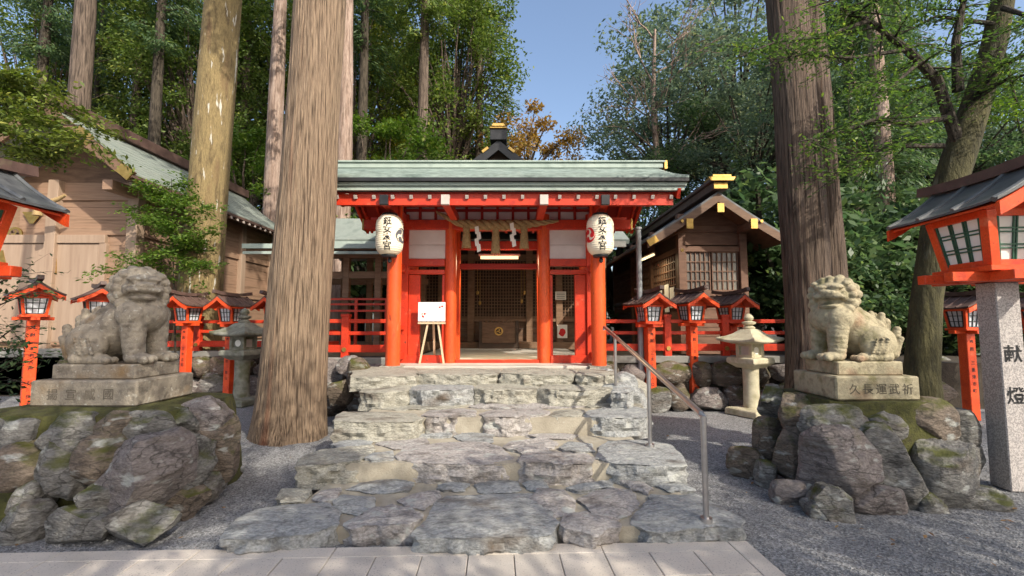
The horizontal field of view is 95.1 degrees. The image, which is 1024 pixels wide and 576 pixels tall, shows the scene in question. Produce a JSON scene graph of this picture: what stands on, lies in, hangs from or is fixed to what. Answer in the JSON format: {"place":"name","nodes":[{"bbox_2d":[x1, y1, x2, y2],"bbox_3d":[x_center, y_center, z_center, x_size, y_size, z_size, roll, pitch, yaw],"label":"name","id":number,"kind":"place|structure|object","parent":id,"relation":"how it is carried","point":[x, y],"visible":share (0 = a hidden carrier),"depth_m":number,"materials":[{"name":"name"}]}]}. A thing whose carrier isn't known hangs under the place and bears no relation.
{"place":"outdoors","nodes":[
{"label":"outdoors","id":0,"kind":"place"},
{"bbox_2d":[0,541,785,575],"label":"paved path","id":1,"kind":"structure","parent":0,"point":[729,558],"depth_m":2.98,"materials":[{"name":"stone"}]},
{"bbox_2d":[0,330,984,411],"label":"terrace","id":2,"kind":"structure","parent":0,"point":[950,373],"depth_m":10.07,"materials":[{"name":"soil"}]},
{"bbox_2d":[169,0,241,350],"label":"cypress tree","id":3,"kind":"object","parent":2,"relation":"on","point":[212,126],"visible":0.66,"depth_m":10.93,"materials":[{"name":"brown plant"}]},
{"bbox_2d":[167,314,385,363],"bbox_3d":[-4.825,0.992,9.361,5.550,0.895,2.300,0,-4,0],"label":"balustrade","id":4,"kind":"object","parent":2,"relation":"on","point":[336,351],"visible":0.38,"depth_m":8.29,"materials":[{"name":"paint"}]},
{"bbox_2d":[242,218,430,355],"bbox_3d":[-3.925,-0.142,12.417,3.950,3.685,4.499,0,-4,0],"label":"roofed corridor","id":5,"kind":"object","parent":2,"relation":"on","point":[354,241],"visible":0.27,"depth_m":11.03,"materials":[{"name":"wood"}]},
{"bbox_2d":[330,298,385,344],"bbox_3d":[-3.590,0.776,10.792,2.880,1.085,0.060,0,-4,0],"label":"back railing","id":6,"kind":"object","parent":5,"relation":"on","point":[356,310],"visible":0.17,"depth_m":10.79,"materials":[{"name":"paint"}]},
{"bbox_2d":[350,207,386,340],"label":"background building","id":7,"kind":"structure","parent":2,"relation":"on","point":[358,291],"depth_m":17.00,"materials":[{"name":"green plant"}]},
{"bbox_2d":[400,348,591,368],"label":"stone floor","id":8,"kind":"structure","parent":2,"relation":"on","point":[477,353],"depth_m":9.24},
{"bbox_2d":[418,321,445,363],"bbox_3d":[-1.383,0.832,8.291,0.475,0.982,0.510,0,-4,0],"label":"easel","id":9,"kind":"object","parent":8,"relation":"on","point":[433,323],"visible":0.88,"depth_m":8.06,"materials":[{"name":"beige wood"}]},
{"bbox_2d":[418,302,445,320],"bbox_3d":[-1.383,0.410,8.066,0.469,0.332,0.024,0,-4,0],"label":"notice board","id":10,"kind":"object","parent":9,"relation":"on","point":[431,311],"visible":1,"depth_m":8.06,"materials":[{"name":"white paper"}]},
{"bbox_2d":[478,320,518,348],"bbox_3d":[-0.363,1.312,13.133,1.120,0.795,0.670,0,-4,0],"label":"offertory box","id":11,"kind":"object","parent":8,"relation":"on","point":[498,335],"visible":1,"depth_m":12.83,"materials":[{"name":"brown wood"}]},
{"bbox_2d":[337,160,688,368],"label":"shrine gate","id":12,"kind":"structure","parent":8,"relation":"on","point":[571,196],"depth_m":8.17,"materials":[{"name":"paint"}]},
{"bbox_2d":[375,212,403,262],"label":"paper lantern","id":13,"kind":"object","parent":12,"relation":"hanging from","point":[389,240],"visible":1,"depth_m":7.18,"materials":[{"name":"white paper"}]},
{"bbox_2d":[436,211,558,255],"bbox_3d":[-0.256,-0.954,8.110,2.132,0.785,0.214,0,-4,0],"label":"sacred rope","id":14,"kind":"object","parent":12,"relation":"hanging from","point":[496,226],"visible":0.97,"depth_m":8.05,"materials":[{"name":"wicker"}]},
{"bbox_2d":[586,210,613,262],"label":"paper lantern","id":15,"kind":"object","parent":12,"relation":"hanging from","point":[600,234],"visible":1,"depth_m":7.18,"materials":[{"name":"white paper"}]},
{"bbox_2d":[419,123,628,348],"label":"worship hall","id":16,"kind":"structure","parent":2,"relation":"on","point":[498,294],"depth_m":13.94,"materials":[{"name":"brown wood"}]},
{"bbox_2d":[474,260,525,317],"bbox_3d":[-0.350,0.038,14.007,1.562,1.730,0.038,0,-4,0],"label":"lattice door","id":17,"kind":"structure","parent":16,"relation":"in","point":[480,273],"depth_m":14.00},
{"bbox_2d":[606,210,651,341],"bbox_3d":[4.000,-0.528,19.700,6.627,6.369,5.656,-1,-5,13],"label":"bush","id":18,"kind":"object","parent":2,"relation":"on","point":[609,286],"visible":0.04,"depth_m":19.20,"materials":[{"name":"green plant"}]},
{"bbox_2d":[606,174,780,353],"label":"shrine office","id":19,"kind":"structure","parent":2,"relation":"on","point":[706,232],"depth_m":11.09,"materials":[{"name":"brown wood"}]},
{"bbox_2d":[616,274,630,314],"bbox_3d":[4.003,0.244,16.730,0.055,1.375,2.424,0,-4,0],"label":"window","id":20,"kind":"structure","parent":19,"relation":"in","point":[623,283],"depth_m":16.86,"materials":[{"name":"black glass"}]},
{"bbox_2d":[633,266,649,312],"bbox_3d":[4.003,0.060,14.337,0.055,1.375,2.024,0,-4,0],"label":"window","id":21,"kind":"structure","parent":19,"relation":"in","point":[645,271],"depth_m":14.17,"materials":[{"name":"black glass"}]},
{"bbox_2d":[653,254,676,310],"bbox_3d":[4.003,-0.100,12.244,0.055,1.375,1.824,0,-4,0],"label":"window","id":22,"kind":"structure","parent":19,"relation":"in","point":[664,271],"depth_m":12.15,"materials":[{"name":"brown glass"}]},
{"bbox_2d":[686,252,710,290],"bbox_3d":[4.397,-0.394,11.070,0.579,0.924,0.046,0,-4,0],"label":"window","id":23,"kind":"structure","parent":19,"relation":"in","point":[698,272],"depth_m":11.07,"materials":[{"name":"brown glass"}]},
{"bbox_2d":[711,252,738,290],"bbox_3d":[5.032,-0.394,11.070,0.619,0.924,0.046,0,-4,0],"label":"window","id":24,"kind":"structure","parent":19,"relation":"in","point":[724,265],"depth_m":11.07,"materials":[{"name":"brown glass"}]},
{"bbox_2d":[606,315,784,362],"bbox_3d":[3.535,0.950,8.813,4.030,0.895,0.300,0,-4,0],"label":"balustrade","id":25,"kind":"object","parent":2,"relation":"on","point":[667,347],"visible":0.38,"depth_m":8.69,"materials":[{"name":"paint"}]},
{"bbox_2d":[726,162,879,343],"bbox_3d":[7.465,-0.746,13.536,5.204,5.859,6.097,-4,-6,41],"label":"bush","id":26,"kind":"object","parent":2,"relation":"on","point":[747,191],"visible":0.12,"depth_m":12.21,"materials":[{"name":"green plant"}]},
{"bbox_2d":[747,207,911,343],"bbox_3d":[7.497,-0.079,12.232,3.846,4.331,4.506,3,-5,-33],"label":"bush","id":27,"kind":"object","parent":2,"relation":"on","point":[852,242],"visible":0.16,"depth_m":11.41,"materials":[{"name":"green plant"}]},
{"bbox_2d":[757,248,909,330],"bbox_3d":[7.345,0.431,10.906,2.584,2.910,3.028,1,-4,-7],"label":"bush","id":28,"kind":"object","parent":2,"relation":"on","point":[869,299],"visible":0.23,"depth_m":10.22,"materials":[{"name":"green plant"}]},
{"bbox_2d":[749,183,917,335],"bbox_3d":[8.546,-0.370,12.953,4.281,4.820,5.016,3,-5,-35],"label":"bush","id":29,"kind":"object","parent":2,"relation":"on","point":[771,223],"visible":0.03,"depth_m":11.97,"materials":[{"name":"green plant"}]},
{"bbox_2d":[858,264,912,351],"bbox_3d":[8.446,0.591,11.227,2.749,2.641,2.346,4,-6,-42],"label":"bush","id":30,"kind":"object","parent":2,"relation":"on","point":[904,283],"visible":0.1,"depth_m":10.47,"materials":[{"name":"green plant"}]},
{"bbox_2d":[841,180,975,296],"bbox_3d":[9.263,-0.345,12.542,4.182,4.709,4.900,1,-4,-11],"label":"bush","id":31,"kind":"object","parent":2,"relation":"on","point":[865,203],"visible":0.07,"depth_m":10.98,"materials":[{"name":"green plant"}]},
{"bbox_2d":[868,184,953,339],"bbox_3d":[10.403,-0.412,12.703,4.322,4.867,5.064,-1,-4,11],"label":"bush","id":32,"kind":"object","parent":2,"relation":"on","point":[905,236],"visible":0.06,"depth_m":11.40,"materials":[{"name":"green plant"}]},
{"bbox_2d":[909,287,1023,355],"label":"bush","id":33,"kind":"object","parent":2,"relation":"on","point":[952,346],"visible":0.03,"depth_m":10.71,"materials":[{"name":"green plant"}]},
{"bbox_2d":[0,328,1023,575],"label":"ground","id":34,"kind":"structure","parent":0,"point":[658,420],"depth_m":3.68,"materials":[{"name":"gravel"}]},
{"bbox_2d":[0,158,69,279],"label":"lantern","id":35,"kind":"object","parent":34,"relation":"on","point":[16,189],"visible":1,"depth_m":4.30,"materials":[{"name":"wood"}]},
{"bbox_2d":[3,275,66,405],"bbox_3d":[-8.010,0.977,7.798,0.916,2.347,0.681,-3,-6,38],"label":"red lantern","id":36,"kind":"object","parent":34,"relation":"on","point":[31,313],"visible":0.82,"depth_m":7.73,"materials":[{"name":"orange paint"}]},
{"bbox_2d":[24,298,48,313],"bbox_3d":[-7.885,0.289,7.754,0.060,0.280,0.342,-3,-6,38],"label":"window pane","id":37,"kind":"structure","parent":36,"relation":"in","point":[35,307],"depth_m":7.76,"materials":[{"name":"paper"}]},
{"bbox_2d":[0,252,73,402],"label":"shrub","id":38,"kind":"object","parent":34,"relation":"on","point":[21,343],"visible":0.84,"depth_m":4.57,"materials":[{"name":"green plant"}]},
{"bbox_2d":[0,0,111,87],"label":"conifer tree","id":39,"kind":"object","parent":34,"relation":"on","point":[45,48],"visible":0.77,"depth_m":20.82,"materials":[{"name":"green plant"}]},
{"bbox_2d":[0,0,131,124],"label":"broadleaf tree","id":40,"kind":"object","parent":34,"relation":"on","point":[32,29],"visible":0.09,"depth_m":25.11,"materials":[{"name":"green plant"}]},
{"bbox_2d":[0,60,141,174],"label":"overhanging branch tree","id":41,"kind":"object","parent":34,"relation":"on","point":[19,110],"visible":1,"depth_m":6.22,"materials":[{"name":"green plant"}]},
{"bbox_2d":[67,0,96,110],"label":"conifer tree","id":42,"kind":"object","parent":34,"relation":"on","point":[82,54],"visible":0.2,"depth_m":18.10,"materials":[{"name":"brown plant"}]},
{"bbox_2d":[54,0,123,117],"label":"conifer tree","id":43,"kind":"object","parent":34,"relation":"on","point":[99,27],"visible":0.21,"depth_m":24.95,"materials":[{"name":"green plant"}]},
{"bbox_2d":[70,281,108,312],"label":"red lantern","id":44,"kind":"object","parent":34,"relation":"on","point":[96,296],"visible":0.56,"depth_m":8.57,"materials":[{"name":"orange paint"}]},
{"bbox_2d":[33,1,195,131],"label":"broadleaf tree","id":45,"kind":"object","parent":34,"relation":"on","point":[104,79],"visible":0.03,"depth_m":26.01,"materials":[{"name":"green plant"}]},
{"bbox_2d":[0,392,242,545],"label":"boulder plinth","id":46,"kind":"object","parent":34,"relation":"on","point":[143,475],"visible":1,"depth_m":3.54,"materials":[{"name":"stone"}]},
{"bbox_2d":[30,360,192,406],"bbox_3d":[-3.670,0.867,4.365,0.920,0.350,0.723,0,-4,0],"label":"stone pedestal","id":47,"kind":"object","parent":46,"relation":"on","point":[122,383],"visible":0.99,"depth_m":4.10,"materials":[{"name":"stone"}]},
{"bbox_2d":[58,266,178,364],"bbox_3d":[-3.688,0.244,4.415,0.893,0.923,0.607,0,-4,0],"label":"guardian lion","id":48,"kind":"object","parent":47,"relation":"on","point":[128,323],"visible":0.99,"depth_m":4.24},
{"bbox_2d":[0,88,274,394],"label":"timber hall","id":49,"kind":"structure","parent":34,"relation":"on","point":[85,239],"depth_m":10.64,"materials":[{"name":"wood"}]},
{"bbox_2d":[0,212,98,341],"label":"door","id":50,"kind":"structure","parent":49,"relation":"in","point":[77,258],"depth_m":10.49,"materials":[{"name":"brown wood"}]},
{"bbox_2d":[92,0,188,151],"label":"conifer tree","id":51,"kind":"object","parent":34,"relation":"on","point":[136,87],"visible":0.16,"depth_m":22.47,"materials":[{"name":"green plant"}]},
{"bbox_2d":[115,0,202,145],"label":"conifer tree","id":52,"kind":"object","parent":34,"relation":"on","point":[162,29],"visible":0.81,"depth_m":20.28,"materials":[{"name":"green plant"}]},
{"bbox_2d":[95,0,284,200],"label":"broadleaf tree","id":53,"kind":"object","parent":34,"relation":"on","point":[181,141],"visible":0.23,"depth_m":21.96,"materials":[{"name":"green plant"}]},
{"bbox_2d":[167,290,216,371],"bbox_3d":[-6.780,1.177,9.759,0.681,2.247,0.916,-1,-5,14],"label":"red lantern","id":54,"kind":"object","parent":34,"relation":"on","point":[187,308],"visible":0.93,"depth_m":9.69,"materials":[{"name":"orange paint"}]},
{"bbox_2d":[57,356,384,416],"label":"retaining wall","id":55,"kind":"structure","parent":34,"relation":"on","point":[207,371],"depth_m":9.84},
{"bbox_2d":[76,170,229,352],"bbox_3d":[-7.174,-0.215,9.778,2.656,4.428,2.062,0,-4,0],"label":"young tree","id":56,"kind":"object","parent":55,"relation":"on","point":[185,242],"visible":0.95,"depth_m":9.84,"materials":[{"name":"green plant"}]},
{"bbox_2d":[327,355,370,405],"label":"side boulders","id":57,"kind":"object","parent":55,"relation":"on","point":[339,372],"visible":0.77,"depth_m":7.05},
{"bbox_2d":[177,119,270,212],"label":"broadleaf tree","id":58,"kind":"object","parent":34,"relation":"on","point":[257,189],"visible":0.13,"depth_m":19.75,"materials":[{"name":"green plant"}]},
{"bbox_2d":[203,289,259,393],"bbox_3d":[-5.737,1.171,9.548,0.681,2.227,0.916,-1,-5,16],"label":"red lantern","id":59,"kind":"object","parent":34,"relation":"on","point":[229,307],"visible":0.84,"depth_m":9.44,"materials":[{"name":"orange paint"}]},
{"bbox_2d":[209,308,262,407],"bbox_3d":[-5.255,1.323,9.140,0.821,1.862,0.821,-1,-5,14],"label":"stone lantern","id":60,"kind":"object","parent":34,"relation":"on","point":[243,333],"visible":0.89,"depth_m":8.99,"materials":[{"name":"grey stone"}]},
{"bbox_2d":[193,0,283,202],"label":"conifer tree","id":61,"kind":"object","parent":34,"relation":"on","point":[243,90],"visible":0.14,"depth_m":24.73,"materials":[{"name":"green plant"}]},
{"bbox_2d":[262,0,286,222],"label":"conifer tree","id":62,"kind":"object","parent":34,"relation":"on","point":[274,128],"visible":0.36,"depth_m":18.35,"materials":[{"name":"brown plant"}]},
{"bbox_2d":[246,0,345,446],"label":"cedar tree","id":63,"kind":"object","parent":34,"relation":"on","point":[290,405],"visible":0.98,"depth_m":6.14,"materials":[{"name":"brown plant"}]},
{"bbox_2d":[231,0,377,208],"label":"broadleaf tree","id":64,"kind":"object","parent":34,"relation":"on","point":[243,42],"visible":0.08,"depth_m":23.92,"materials":[{"name":"green plant"}]},
{"bbox_2d":[329,0,352,340],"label":"conifer tree","id":65,"kind":"object","parent":34,"relation":"on","point":[345,147],"visible":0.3,"depth_m":15.84,"materials":[{"name":"brown plant"}]},
{"bbox_2d":[254,0,437,159],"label":"broadleaf tree","id":66,"kind":"object","parent":34,"relation":"on","point":[376,116],"visible":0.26,"depth_m":24.49,"materials":[{"name":"green plant"}]},
{"bbox_2d":[351,0,405,340],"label":"conifer tree","id":67,"kind":"object","parent":34,"relation":"on","point":[361,36],"visible":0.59,"depth_m":19.68,"materials":[{"name":"green plant"}]},
{"bbox_2d":[336,108,453,340],"bbox_3d":[-4.830,-2.093,18.367,6.874,10.085,6.398,0,-4,0],"label":"broadleaf tree","id":68,"kind":"object","parent":34,"relation":"on","point":[393,130],"visible":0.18,"depth_m":18.07,"materials":[{"name":"green plant"}]},
{"bbox_2d":[352,4,463,157],"bbox_3d":[-7.376,-6.833,28.708,9.110,21.122,8.623,4,-6,-42],"label":"broadleaf tree","id":69,"kind":"object","parent":34,"relation":"on","point":[415,80],"visible":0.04,"depth_m":27.04,"materials":[{"name":"green plant"}]},
{"bbox_2d":[385,0,468,159],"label":"conifer tree","id":70,"kind":"object","parent":34,"relation":"on","point":[429,10],"visible":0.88,"depth_m":19.58,"materials":[{"name":"green plant"}]},
{"bbox_2d":[368,0,535,159],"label":"broadleaf tree","id":71,"kind":"object","parent":34,"relation":"on","point":[448,94],"visible":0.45,"depth_m":23.28,"materials":[{"name":"green plant"}]},
{"bbox_2d":[440,0,523,159],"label":"broadleaf tree","id":72,"kind":"object","parent":34,"relation":"on","point":[477,150],"visible":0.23,"depth_m":24.62,"materials":[{"name":"green plant"}]},
{"bbox_2d":[219,367,746,555],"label":"stone staircase","id":73,"kind":"structure","parent":34,"relation":"on","point":[475,461],"depth_m":4.21,"materials":[{"name":"stone"}]},
{"bbox_2d":[599,368,646,409],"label":"side boulders","id":74,"kind":"object","parent":73,"relation":"on","point":[637,386],"visible":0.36,"depth_m":6.67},
{"bbox_2d":[602,326,712,524],"bbox_3d":[1.395,1.141,5.216,0.090,1.423,3.711,0,-4,0],"label":"handrail","id":75,"kind":"object","parent":73,"relation":"on","point":[705,518],"visible":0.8,"depth_m":3.93,"materials":[{"name":"metal"}]},
{"bbox_2d":[475,98,588,159],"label":"autumn tree","id":76,"kind":"object","parent":34,"relation":"on","point":[530,138],"visible":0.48,"depth_m":23.60,"materials":[{"name":"orange plant"}]},
{"bbox_2d":[633,227,643,369],"bbox_3d":[2.250,0.516,8.755,0.430,3.511,0.128,-3,-5,37],"label":"metal pole","id":77,"kind":"object","parent":34,"relation":"on","point":[639,287],"visible":0.7,"depth_m":8.67,"materials":[{"name":"metal"}]},
{"bbox_2d":[608,148,690,259],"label":"evergreen tree","id":78,"kind":"object","parent":34,"relation":"on","point":[660,208],"visible":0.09,"depth_m":20.41,"materials":[{"name":"green plant"}]},
{"bbox_2d":[623,285,676,388],"bbox_3d":[2.513,1.093,8.537,0.681,2.227,0.916,1,-5,-14],"label":"red lantern","id":79,"kind":"object","parent":34,"relation":"on","point":[650,304],"visible":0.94,"depth_m":8.45,"materials":[{"name":"orange paint"}]},
{"bbox_2d":[583,0,734,215],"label":"bare tree","id":80,"kind":"object","parent":34,"relation":"on","point":[655,132],"visible":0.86,"depth_m":22.47,"materials":[{"name":"brown plant"}]},
{"bbox_2d":[563,28,773,221],"bbox_3d":[7.926,-4.905,23.718,10.397,16.512,10.732,3,-5,-33],"label":"evergreen tree","id":81,"kind":"object","parent":34,"relation":"on","point":[623,153],"visible":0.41,"depth_m":22.47,"materials":[{"name":"green plant"}]},
{"bbox_2d":[664,285,719,393],"bbox_3d":[3.348,1.096,8.705,0.681,2.247,0.916,1,-5,-16],"label":"red lantern","id":82,"kind":"object","parent":34,"relation":"on","point":[692,304],"visible":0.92,"depth_m":8.62,"materials":[{"name":"orange paint"}]},
{"bbox_2d":[606,360,784,412],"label":"retaining wall","id":83,"kind":"structure","parent":34,"relation":"on","point":[726,376],"depth_m":8.43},
{"bbox_2d":[584,0,842,187],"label":"evergreen tree","id":84,"kind":"object","parent":34,"relation":"on","point":[635,72],"visible":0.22,"depth_m":24.94,"materials":[{"name":"green plant"}]},
{"bbox_2d":[651,75,775,224],"bbox_3d":[11.693,-3.833,23.606,9.041,14.358,9.332,-2,-5,21],"label":"evergreen tree","id":85,"kind":"object","parent":34,"relation":"on","point":[693,113],"visible":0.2,"depth_m":21.92,"materials":[{"name":"green plant"}]},
{"bbox_2d":[706,287,759,354],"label":"red lantern","id":86,"kind":"object","parent":34,"relation":"on","point":[734,304],"visible":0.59,"depth_m":8.87,"materials":[{"name":"orange paint"}]},
{"bbox_2d":[642,45,845,329],"bbox_3d":[11.053,-3.997,21.473,9.041,14.358,9.332,2,-5,-25],"label":"evergreen tree","id":87,"kind":"object","parent":34,"relation":"on","point":[720,168],"visible":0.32,"depth_m":20.27,"materials":[{"name":"green plant"}]},
{"bbox_2d":[716,313,784,418],"bbox_3d":[4.100,1.304,8.053,0.764,1.732,0.764,2,-5,-26],"label":"stone lantern","id":88,"kind":"object","parent":34,"relation":"on","point":[749,340],"visible":0.95,"depth_m":7.92,"materials":[{"name":"beige stone"}]},
{"bbox_2d":[588,0,937,313],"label":"evergreen tree","id":89,"kind":"object","parent":34,"relation":"on","point":[660,19],"visible":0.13,"depth_m":29.70,"materials":[{"name":"green plant"}]},
{"bbox_2d":[765,0,848,388],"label":"cedar tree","id":90,"kind":"object","parent":34,"relation":"on","point":[812,239],"visible":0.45,"depth_m":7.75,"materials":[{"name":"brown plant"}]},
{"bbox_2d":[775,0,938,214],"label":"conifer tree","id":91,"kind":"object","parent":34,"relation":"on","point":[845,99],"visible":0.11,"depth_m":15.70,"materials":[{"name":"green plant"}]},
{"bbox_2d":[695,0,1023,399],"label":"evergreen oak","id":92,"kind":"object","parent":34,"relation":"on","point":[965,126],"visible":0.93,"depth_m":6.33,"materials":[{"name":"green plant"}]},
{"bbox_2d":[725,383,1016,523],"bbox_3d":[3.416,1.527,4.492,2.397,1.092,1.603,0,-4,0],"label":"boulder plinth","id":93,"kind":"object","parent":34,"relation":"on","point":[833,460],"visible":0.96,"depth_m":4.05,"materials":[{"name":"stone"}]},
{"bbox_2d":[794,358,919,399],"bbox_3d":[3.390,0.890,4.664,0.780,0.350,0.663,0,-4,0],"label":"stone pedestal","id":94,"kind":"object","parent":93,"relation":"on","point":[846,379],"visible":0.99,"depth_m":4.42,"materials":[{"name":"stone"}]},
{"bbox_2d":[800,274,903,361],"bbox_3d":[3.407,0.295,4.710,0.846,0.866,0.577,0,-4,0],"label":"guardian lion","id":95,"kind":"object","parent":94,"relation":"on","point":[843,325],"visible":1,"depth_m":4.54},
{"bbox_2d":[736,2,1018,210],"bbox_3d":[18.671,-6.195,25.670,12.598,19.384,12.205,-4,-6,40],"label":"evergreen tree","id":96,"kind":"object","parent":34,"relation":"on","point":[917,51],"visible":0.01,"depth_m":23.66,"materials":[{"name":"green plant"}]},
{"bbox_2d":[769,45,1014,219],"bbox_3d":[14.272,-3.199,17.798,7.932,12.204,7.685,-1,-5,17],"label":"evergreen tree","id":97,"kind":"object","parent":34,"relation":"on","point":[936,110],"visible":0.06,"depth_m":16.17,"materials":[{"name":"green plant"}]},
{"bbox_2d":[824,0,968,242],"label":"conifer tree","id":98,"kind":"object","parent":34,"relation":"on","point":[885,184],"visible":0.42,"depth_m":13.73,"materials":[{"name":"green plant"}]},
{"bbox_2d":[843,0,982,193],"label":"conifer tree","id":99,"kind":"object","parent":34,"relation":"on","point":[917,40],"visible":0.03,"depth_m":18.37,"materials":[{"name":"green plant"}]},
{"bbox_2d":[838,45,1023,213],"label":"evergreen tree","id":100,"kind":"object","parent":34,"relation":"on","point":[1015,150],"visible":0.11,"depth_m":15.57,"materials":[{"name":"green plant"}]},
{"bbox_2d":[886,155,1023,491],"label":"lantern","id":101,"kind":"object","parent":34,"relation":"on","point":[975,229],"visible":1,"depth_m":4.44,"materials":[{"name":"stone"}]},
{"bbox_2d":[935,218,982,267],"bbox_3d":[4.444,-0.442,4.628,0.095,0.468,0.619,0,-4,4],"label":"window pane","id":102,"kind":"structure","parent":101,"relation":"in","point":[960,243],"depth_m":4.63,"materials":[{"name":"white paper"}]},
{"bbox_2d":[997,215,1023,258],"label":"window pane","id":103,"kind":"structure","parent":101,"relation":"in","point":[1010,228],"depth_m":4.32,"materials":[{"name":"white paper"}]},
{"bbox_2d":[893,15,1023,176],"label":"evergreen tree","id":104,"kind":"object","parent":34,"relation":"on","point":[1016,33],"visible":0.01,"depth_m":22.73,"materials":[{"name":"green plant"}]},
{"bbox_2d":[943,290,980,420],"bbox_3d":[7.442,1.076,7.652,0.681,2.127,0.916,0,-4,-4],"label":"red lantern","id":105,"kind":"object","parent":34,"relation":"on","point":[960,314],"visible":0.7,"depth_m":7.58,"materials":[{"name":"orange paint"}]},
{"bbox_2d":[912,50,1023,172],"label":"evergreen tree","id":106,"kind":"object","parent":34,"relation":"on","point":[999,144],"visible":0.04,"depth_m":16.61,"materials":[{"name":"green plant"}]},
{"bbox_2d":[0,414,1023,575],"bbox_3d":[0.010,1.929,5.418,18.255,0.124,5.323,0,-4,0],"label":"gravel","id":107,"kind":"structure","parent":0,"point":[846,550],"depth_m":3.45,"materials":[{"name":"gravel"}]},
{"bbox_2d":[0,0,1023,327],"label":"sky","id":108,"kind":"structure","parent":0,"point":[558,35],"materials":[{"name":"blue"}]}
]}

